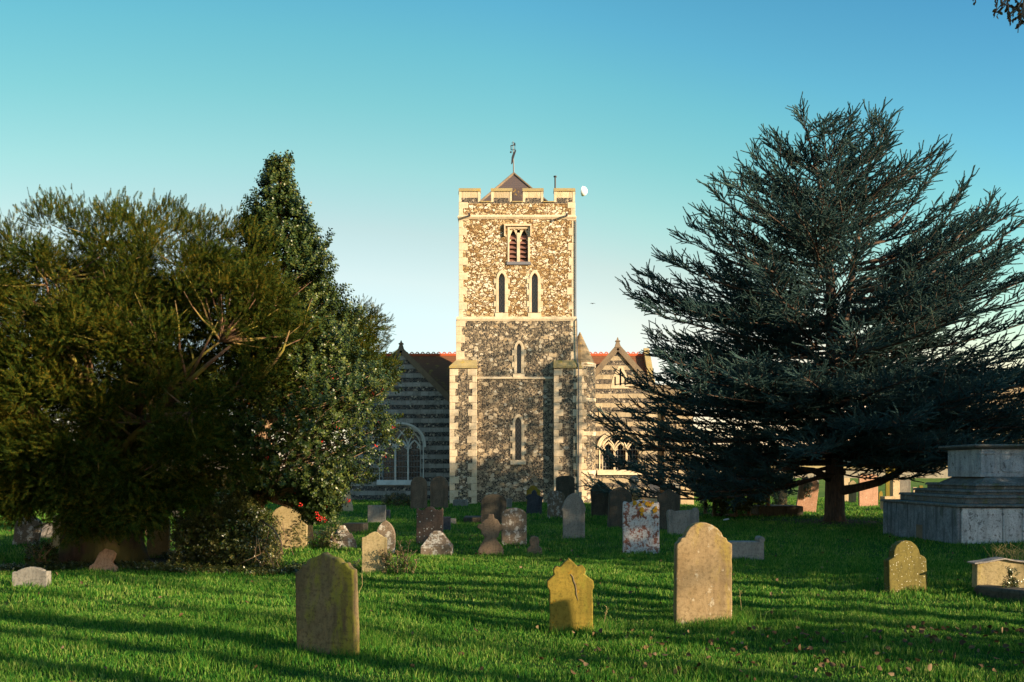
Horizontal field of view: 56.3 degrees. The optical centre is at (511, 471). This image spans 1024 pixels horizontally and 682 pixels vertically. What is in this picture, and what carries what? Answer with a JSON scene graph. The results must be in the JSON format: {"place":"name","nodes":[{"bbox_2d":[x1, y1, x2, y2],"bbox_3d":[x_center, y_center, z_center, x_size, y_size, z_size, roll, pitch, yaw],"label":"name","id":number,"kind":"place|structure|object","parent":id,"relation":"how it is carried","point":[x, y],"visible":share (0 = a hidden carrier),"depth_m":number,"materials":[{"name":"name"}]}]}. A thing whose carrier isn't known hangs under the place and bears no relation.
{"place":"outdoors","nodes":[
{"label":"outdoors","id":0,"kind":"place"},
{"bbox_2d":[0,528,938,658],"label":"long grass","id":1,"kind":"structure","parent":0,"point":[387,643],"depth_m":9.59,"materials":[{"name":"green plant"}]},
{"bbox_2d":[0,478,1023,681],"bbox_3d":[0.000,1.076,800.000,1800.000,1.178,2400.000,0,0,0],"label":"ground","id":2,"kind":"structure","parent":0,"point":[821,492],"depth_m":9.95,"materials":[{"name":"green plant"}]},
{"bbox_2d":[12,516,41,545],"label":"gravestone","id":3,"kind":"object","parent":2,"relation":"on","point":[26,533],"visible":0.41,"depth_m":20.60,"materials":[{"name":"grey stone"}]},
{"bbox_2d":[12,567,50,587],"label":"gravestone","id":4,"kind":"object","parent":2,"relation":"on","point":[40,576],"visible":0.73,"depth_m":12.86,"materials":[{"name":"grey stone"}]},
{"bbox_2d":[22,539,59,565],"bbox_3d":[-7.763,1.397,15.794,0.555,0.622,0.558,0,0,-29],"label":"clipped bush","id":5,"kind":"object","parent":2,"relation":"on","point":[39,551],"visible":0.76,"depth_m":15.73,"materials":[{"name":"green plant"}]},
{"bbox_2d":[41,524,51,538],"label":"gravestone","id":6,"kind":"object","parent":2,"relation":"on","point":[44,531],"visible":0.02,"depth_m":22.45,"materials":[{"name":"grey stone"}]},
{"bbox_2d":[52,515,59,546],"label":"gravestone","id":7,"kind":"object","parent":2,"relation":"on","point":[55,541],"visible":0.17,"depth_m":19.23,"materials":[{"name":"beige stone"}]},
{"bbox_2d":[89,549,117,572],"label":"gravestone","id":8,"kind":"object","parent":2,"relation":"on","point":[105,558],"visible":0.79,"depth_m":15.02,"materials":[{"name":"brown stone"}]},
{"bbox_2d":[147,517,170,557],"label":"gravestone","id":9,"kind":"object","parent":2,"relation":"on","point":[158,548],"visible":0.27,"depth_m":18.25,"materials":[{"name":"beige stone"}]},
{"bbox_2d":[0,185,333,563],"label":"yew tree","id":10,"kind":"object","parent":2,"relation":"on","point":[118,472],"visible":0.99,"depth_m":14.59,"materials":[{"name":"green plant"}]},
{"bbox_2d":[159,550,190,558],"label":"ground ivy","id":11,"kind":"object","parent":2,"relation":"on","point":[164,556],"visible":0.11,"depth_m":18.06,"materials":[{"name":"green plant"}]},
{"bbox_2d":[0,558,360,575],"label":"ground ivy","id":12,"kind":"object","parent":2,"relation":"on","point":[161,566],"visible":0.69,"depth_m":15.34,"materials":[{"name":"green plant"}]},
{"bbox_2d":[165,480,293,568],"bbox_3d":[-4.609,1.053,16.343,3.137,1.958,1.691,0,0,31],"label":"ivy thicket","id":13,"kind":"object","parent":2,"relation":"on","point":[213,544],"visible":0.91,"depth_m":16.09,"materials":[{"name":"green plant"}]},
{"bbox_2d":[272,506,307,549],"bbox_3d":[-4.479,1.195,19.301,0.705,1.052,0.120,0,-1,-2],"label":"gravestone","id":14,"kind":"object","parent":2,"relation":"on","point":[288,522],"visible":0.33,"depth_m":19.24,"materials":[{"name":"beige stone"}]},
{"bbox_2d":[273,515,308,550],"bbox_3d":[-4.457,1.211,19.128,0.834,0.761,0.125,0,0,0],"label":"climbing ivy","id":15,"kind":"object","parent":2,"relation":"on","point":[305,536],"visible":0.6,"depth_m":19.13,"materials":[{"name":"green plant"}]},
{"bbox_2d":[182,150,412,554],"bbox_3d":[-3.831,-2.011,16.700,3.981,7.430,3.224,0,0,13],"label":"holly tree","id":16,"kind":"object","parent":2,"relation":"on","point":[309,493],"visible":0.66,"depth_m":16.48,"materials":[{"name":"green plant"}]},
{"bbox_2d":[295,552,358,656],"bbox_3d":[-1.623,1.225,8.425,0.594,1.034,0.110,0,-2,17],"label":"gravestone","id":17,"kind":"object","parent":2,"relation":"on","point":[327,610],"visible":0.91,"depth_m":8.37,"materials":[{"name":"grey stone"}]},
{"bbox_2d":[308,519,346,547],"bbox_3d":[-3.825,1.311,19.472,0.916,0.747,0.745,0,0,32],"label":"ivy clump","id":18,"kind":"object","parent":2,"relation":"on","point":[326,534],"visible":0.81,"depth_m":19.28,"materials":[{"name":"green plant"}]},
{"bbox_2d":[266,260,405,540],"bbox_3d":[-4.201,-1.579,21.470,3.591,6.758,5.858,0,0,-21],"label":"yew tree","id":19,"kind":"object","parent":2,"relation":"on","point":[371,337],"visible":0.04,"depth_m":20.68,"materials":[{"name":"green plant"}]},
{"bbox_2d":[329,525,356,548],"bbox_3d":[-3.477,1.396,19.644,0.603,0.608,0.603,0,0,-12],"label":"cross base","id":20,"kind":"object","parent":2,"relation":"on","point":[349,540],"visible":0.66,"depth_m":19.43,"materials":[{"name":"grey stone"}]},
{"bbox_2d":[342,489,352,510],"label":"gravestone","id":21,"kind":"object","parent":2,"relation":"on","point":[350,506],"visible":0.25,"depth_m":37.10,"materials":[{"name":"beige stone"}]},
{"bbox_2d":[343,522,367,532],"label":"grave kerb","id":22,"kind":"structure","parent":2,"relation":"on","point":[351,527],"depth_m":25.51,"materials":[{"name":"stone"}]},
{"bbox_2d":[362,531,386,574],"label":"gravestone","id":23,"kind":"object","parent":2,"relation":"on","point":[374,542],"visible":0.82,"depth_m":15.38,"materials":[{"name":"beige stone"}]},
{"bbox_2d":[368,505,385,522],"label":"gravestone","id":24,"kind":"object","parent":2,"relation":"on","point":[377,513],"visible":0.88,"depth_m":30.36,"materials":[{"name":"grey stone"}]},
{"bbox_2d":[377,520,395,553],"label":"gravestone","id":25,"kind":"object","parent":2,"relation":"on","point":[385,529],"visible":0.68,"depth_m":18.26,"materials":[{"name":"grey stone"}]},
{"bbox_2d":[386,510,390,517],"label":"gravestone","id":26,"kind":"object","parent":2,"relation":"on","point":[388,512],"visible":0.41,"depth_m":32.90,"materials":[{"name":"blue stone"}]},
{"bbox_2d":[377,539,412,571],"bbox_3d":[-1.878,1.337,15.305,0.577,0.534,0.257,0,0,0],"label":"tall weed","id":27,"kind":"object","parent":2,"relation":"on","point":[389,557],"visible":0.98,"depth_m":15.32,"materials":[{"name":"green plant"}]},
{"bbox_2d":[381,491,410,506],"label":"bush","id":28,"kind":"object","parent":2,"relation":"on","point":[405,498],"visible":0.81,"depth_m":43.77,"materials":[{"name":"green plant"}]},
{"bbox_2d":[380,550,419,573],"bbox_3d":[-1.754,1.418,15.238,0.652,0.372,0.284,0,0,12],"label":"tall weed","id":29,"kind":"object","parent":2,"relation":"on","point":[406,561],"visible":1,"depth_m":15.21,"materials":[{"name":"green plant"}]},
{"bbox_2d":[410,476,426,508],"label":"gravestone","id":30,"kind":"object","parent":2,"relation":"on","point":[418,497],"visible":0.89,"depth_m":41.41,"materials":[{"name":"grey stone"}]},
{"bbox_2d":[416,506,443,543],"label":"gravestone","id":31,"kind":"object","parent":2,"relation":"on","point":[429,520],"visible":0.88,"depth_m":20.96,"materials":[{"name":"brown stone"}]},
{"bbox_2d":[420,531,452,556],"bbox_3d":[-1.414,1.404,18.069,0.582,0.593,0.582,0,0,0],"label":"cross base","id":32,"kind":"object","parent":2,"relation":"on","point":[437,542],"visible":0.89,"depth_m":17.81,"materials":[{"name":"grey stone"}]},
{"bbox_2d":[430,476,447,507],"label":"gravestone","id":33,"kind":"object","parent":2,"relation":"on","point":[438,491],"visible":0.9,"depth_m":41.41,"materials":[{"name":"grey stone"}]},
{"bbox_2d":[443,517,450,529],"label":"gravestone","id":34,"kind":"object","parent":2,"relation":"on","point":[446,523],"visible":0.7,"depth_m":26.07,"materials":[{"name":"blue stone"}]},
{"bbox_2d":[453,500,467,505],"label":"grave kerb","id":35,"kind":"structure","parent":2,"relation":"on","point":[460,502],"depth_m":43.46,"materials":[{"name":"grey stone"}]},
{"bbox_2d":[463,516,480,522],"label":"grave kerb","id":36,"kind":"structure","parent":2,"relation":"on","point":[477,519],"depth_m":30.34,"materials":[{"name":"stone"}]},
{"bbox_2d":[477,514,503,555],"bbox_3d":[-0.409,1.264,18.138,0.504,0.940,0.140,0,-3,-3],"label":"gravestone","id":37,"kind":"object","parent":2,"relation":"on","point":[490,527],"visible":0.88,"depth_m":18.07,"materials":[{"name":"brown stone"}]},
{"bbox_2d":[481,494,505,522],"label":"gravestone","id":38,"kind":"object","parent":2,"relation":"on","point":[495,504],"visible":0.69,"depth_m":29.58,"materials":[{"name":"stone"}]},
{"bbox_2d":[506,498,511,507],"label":"gravestone","id":39,"kind":"object","parent":2,"relation":"on","point":[509,502],"visible":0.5,"depth_m":42.41,"materials":[{"name":"grey stone"}]},
{"bbox_2d":[501,508,526,544],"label":"gravestone","id":40,"kind":"object","parent":2,"relation":"on","point":[514,522],"visible":0.89,"depth_m":21.61,"materials":[{"name":"grey stone"}]},
{"bbox_2d":[5,527,1023,681],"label":"fallen leaves","id":41,"kind":"object","parent":2,"relation":"on","point":[887,660],"visible":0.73,"depth_m":8.39,"materials":[{"name":"plant"}]},
{"bbox_2d":[349,143,692,503],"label":"church","id":42,"kind":"structure","parent":2,"relation":"on","point":[511,392],"depth_m":49.00,"materials":[{"name":"beige stone"}]},
{"bbox_2d":[377,422,425,484],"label":"aisle window","id":43,"kind":"structure","parent":42,"relation":"in","point":[405,465],"depth_m":53.34,"materials":[{"name":"grey glass"}]},
{"bbox_2d":[494,270,509,316],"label":"lancet window","id":44,"kind":"structure","parent":42,"relation":"in","point":[501,291],"depth_m":48.98,"materials":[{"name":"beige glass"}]},
{"bbox_2d":[510,414,525,464],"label":"lancet window","id":45,"kind":"structure","parent":42,"relation":"in","point":[518,427],"depth_m":48.87,"materials":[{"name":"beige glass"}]},
{"bbox_2d":[504,224,531,264],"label":"belfry window","id":46,"kind":"structure","parent":42,"relation":"in","point":[518,241],"depth_m":49.04,"materials":[{"name":"beige stone"}]},
{"bbox_2d":[512,340,525,377],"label":"lancet window","id":47,"kind":"structure","parent":42,"relation":"in","point":[518,352],"depth_m":48.87,"materials":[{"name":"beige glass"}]},
{"bbox_2d":[527,270,542,316],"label":"lancet window","id":48,"kind":"structure","parent":42,"relation":"in","point":[534,291],"depth_m":48.98,"materials":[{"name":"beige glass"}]},
{"bbox_2d":[614,369,625,384],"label":"slit window","id":49,"kind":"structure","parent":42,"relation":"in","point":[620,369],"depth_m":53.14,"materials":[{"name":"beige stone"}]},
{"bbox_2d":[597,430,643,474],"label":"aisle window","id":50,"kind":"structure","parent":42,"relation":"in","point":[619,448],"depth_m":53.19,"materials":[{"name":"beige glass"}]},
{"bbox_2d":[526,485,539,503],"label":"gravestone","id":51,"kind":"object","parent":2,"relation":"on","point":[531,489],"visible":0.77,"depth_m":46.93,"materials":[{"name":"yellow stone"}]},
{"bbox_2d":[525,490,542,513],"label":"gravestone","id":52,"kind":"object","parent":2,"relation":"on","point":[534,502],"visible":0.86,"depth_m":36.29,"materials":[{"name":"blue stone"}]},
{"bbox_2d":[527,536,541,554],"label":"gravestone","id":53,"kind":"object","parent":2,"relation":"on","point":[534,546],"visible":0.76,"depth_m":18.33,"materials":[{"name":"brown stone"}]},
{"bbox_2d":[547,491,564,517],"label":"gravestone","id":54,"kind":"object","parent":2,"relation":"on","point":[555,500],"visible":0.67,"depth_m":32.90,"materials":[{"name":"grey stone"}]},
{"bbox_2d":[556,476,574,498],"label":"gravestone","id":55,"kind":"object","parent":2,"relation":"on","point":[565,485],"visible":0.51,"depth_m":40.46,"materials":[{"name":"stone"}]},
{"bbox_2d":[547,558,593,633],"bbox_3d":[0.587,1.304,9.549,0.480,0.895,0.128,0,-1,0],"label":"gravestone","id":56,"kind":"object","parent":2,"relation":"on","point":[570,585],"visible":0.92,"depth_m":9.49,"materials":[{"name":"yellow stone"}]},
{"bbox_2d":[561,493,585,537],"bbox_3d":[1.485,1.130,23.080,0.601,1.252,0.130,0,-1,0],"label":"gravestone","id":57,"kind":"object","parent":2,"relation":"on","point":[573,509],"visible":0.85,"depth_m":23.02,"materials":[{"name":"grey stone"}]},
{"bbox_2d":[590,482,608,516],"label":"gravestone","id":58,"kind":"object","parent":2,"relation":"on","point":[599,504],"visible":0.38,"depth_m":34.85,"materials":[{"name":"stone"}]},
{"bbox_2d":[607,487,631,527],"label":"gravestone","id":59,"kind":"object","parent":2,"relation":"on","point":[618,496],"visible":0.58,"depth_m":27.93,"materials":[{"name":"stone"}]},
{"bbox_2d":[628,476,641,500],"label":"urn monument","id":60,"kind":"object","parent":2,"relation":"on","point":[635,489],"visible":0.27,"depth_m":46.75,"materials":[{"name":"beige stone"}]},
{"bbox_2d":[622,499,659,553],"bbox_3d":[2.528,1.147,18.778,0.722,1.216,0.146,0,-1,0],"label":"gravestone","id":61,"kind":"object","parent":2,"relation":"on","point":[640,525],"visible":0.93,"depth_m":18.73,"materials":[{"name":"white stone"}]},
{"bbox_2d":[641,496,656,502],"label":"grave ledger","id":62,"kind":"object","parent":2,"relation":"on","point":[654,500],"visible":0.12,"depth_m":47.00,"materials":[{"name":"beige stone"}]},
{"bbox_2d":[649,484,659,495],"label":"gravestone","id":63,"kind":"object","parent":2,"relation":"on","point":[651,486],"visible":0.23,"depth_m":48.00,"materials":[{"name":"grey stone"}]},
{"bbox_2d":[657,490,679,529],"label":"gravestone","id":64,"kind":"object","parent":2,"relation":"on","point":[668,500],"visible":0.57,"depth_m":27.29,"materials":[{"name":"stone"}]},
{"bbox_2d":[666,508,698,534],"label":"gravestone","id":65,"kind":"object","parent":2,"relation":"on","point":[680,521],"visible":0.76,"depth_m":24.13,"materials":[{"name":"grey stone"}]},
{"bbox_2d":[680,481,693,504],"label":"gravestone","id":66,"kind":"object","parent":2,"relation":"on","point":[682,502],"visible":0.08,"depth_m":46.00,"materials":[{"name":"beige stone"}]},
{"bbox_2d":[673,522,731,624],"bbox_3d":[1.997,1.134,10.036,0.598,1.216,0.130,0,0,-4],"label":"gravestone","id":67,"kind":"object","parent":2,"relation":"on","point":[702,581],"visible":0.91,"depth_m":9.97,"materials":[{"name":"beige stone"}]},
{"bbox_2d":[685,452,801,516],"bbox_3d":[8.483,0.425,35.071,4.104,2.367,3.866,0,0,0],"label":"evergreen bush","id":68,"kind":"object","parent":2,"relation":"on","point":[723,505],"visible":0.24,"depth_m":34.18,"materials":[{"name":"green plant"}]},
{"bbox_2d":[728,536,764,560],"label":"grave kerb","id":69,"kind":"structure","parent":2,"relation":"on","point":[745,549],"depth_m":17.17,"materials":[{"name":"grey stone"}]},
{"bbox_2d":[751,505,802,515],"bbox_3d":[9.790,1.468,35.602,1.646,0.464,1.500,0,0,0],"label":"grave ledger","id":70,"kind":"object","parent":2,"relation":"on","point":[776,510],"visible":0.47,"depth_m":34.85,"materials":[{"name":"stone"}]},
{"bbox_2d":[778,490,786,504],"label":"gravestone","id":71,"kind":"object","parent":2,"relation":"on","point":[785,498],"visible":0.26,"depth_m":38.01,"materials":[{"name":"beige stone"}]},
{"bbox_2d":[770,475,812,504],"bbox_3d":[11.225,0.770,38.132,2.439,1.292,0.585,0,0,-35],"label":"climbing ivy","id":72,"kind":"object","parent":2,"relation":"on","point":[806,490],"visible":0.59,"depth_m":37.70,"materials":[{"name":"green plant"}]},
{"bbox_2d":[576,91,1023,521],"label":"cedar tree","id":73,"kind":"object","parent":2,"relation":"on","point":[912,416],"visible":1,"depth_m":28.81,"materials":[{"name":"green plant"}]},
{"bbox_2d":[796,479,818,511],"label":"gravestone","id":74,"kind":"object","parent":2,"relation":"on","point":[808,504],"visible":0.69,"depth_m":39.00,"materials":[{"name":"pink stone"}]},
{"bbox_2d":[720,466,949,477],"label":"boundary wall","id":75,"kind":"structure","parent":2,"relation":"on","point":[945,473],"depth_m":112.00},
{"bbox_2d":[844,478,849,500],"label":"gravestone","id":76,"kind":"object","parent":2,"relation":"on","point":[846,481],"visible":0.34,"depth_m":52.00,"materials":[{"name":"beige stone"}]},
{"bbox_2d":[848,480,855,502],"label":"gravestone","id":77,"kind":"object","parent":2,"relation":"on","point":[852,497],"visible":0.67,"depth_m":50.00,"materials":[{"name":"beige stone"}]},
{"bbox_2d":[858,474,877,505],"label":"gravestone","id":78,"kind":"object","parent":2,"relation":"on","point":[867,497],"visible":0.43,"depth_m":45.00,"materials":[{"name":"pink stone"}]},
{"bbox_2d":[880,496,895,508],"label":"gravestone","id":79,"kind":"object","parent":2,"relation":"on","point":[886,497],"visible":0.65,"depth_m":40.12,"materials":[{"name":"beige stone"}]},
{"bbox_2d":[885,469,894,495],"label":"gravestone","id":80,"kind":"object","parent":2,"relation":"on","point":[887,488],"visible":0.05,"depth_m":58.01,"materials":[{"name":"yellow stone"}]},
{"bbox_2d":[890,480,899,498],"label":"gravestone","id":81,"kind":"object","parent":2,"relation":"on","point":[895,489],"visible":0.54,"depth_m":48.00,"materials":[{"name":"beige stone"}]},
{"bbox_2d":[883,540,927,593],"bbox_3d":[5.290,1.349,12.879,0.579,0.866,0.130,0,-3,-12],"label":"gravestone","id":82,"kind":"object","parent":2,"relation":"on","point":[905,568],"visible":0.82,"depth_m":12.82,"materials":[{"name":"beige stone"}]},
{"bbox_2d":[900,479,910,491],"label":"gravestone","id":83,"kind":"object","parent":2,"relation":"on","point":[905,485],"visible":0.26,"depth_m":48.50,"materials":[{"name":"grey stone"}]},
{"bbox_2d":[880,444,1023,543],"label":"chest tomb","id":84,"kind":"object","parent":2,"relation":"on","point":[977,496],"visible":0.88,"depth_m":21.89,"materials":[{"name":"stone"}]},
{"bbox_2d":[956,387,1023,441],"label":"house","id":85,"kind":"structure","parent":2,"relation":"on","point":[1022,388],"depth_m":133.88,"materials":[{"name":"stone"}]},
{"bbox_2d":[967,557,1023,603],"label":"chest tomb","id":86,"kind":"object","parent":2,"relation":"on","point":[998,577],"visible":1,"depth_m":12.55,"materials":[{"name":"beige stone"}]},
{"bbox_2d":[972,0,1023,32],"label":"oak tree","id":87,"kind":"object","parent":2,"relation":"on","point":[1017,7],"visible":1,"depth_m":8.96,"materials":[{"name":"green plant"}]},
{"bbox_2d":[986,542,1023,560],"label":"dry grass","id":88,"kind":"structure","parent":2,"relation":"on","point":[1008,553],"depth_m":12.80,"materials":[{"name":"plant"}]},
{"bbox_2d":[995,389,1023,442],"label":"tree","id":89,"kind":"object","parent":2,"relation":"on","point":[1012,421],"visible":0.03,"depth_m":122.96,"materials":[{"name":"green plant"}]},
{"bbox_2d":[0,0,1023,469],"label":"sky","id":90,"kind":"structure","parent":0,"point":[385,110],"materials":[{"name":"blue"}]},
{"bbox_2d":[581,186,586,195],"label":"moon","id":91,"kind":"object","parent":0,"point":[583,190],"visible":1,"depth_m":1494.04,"materials":[{"name":"white"}]}
]}

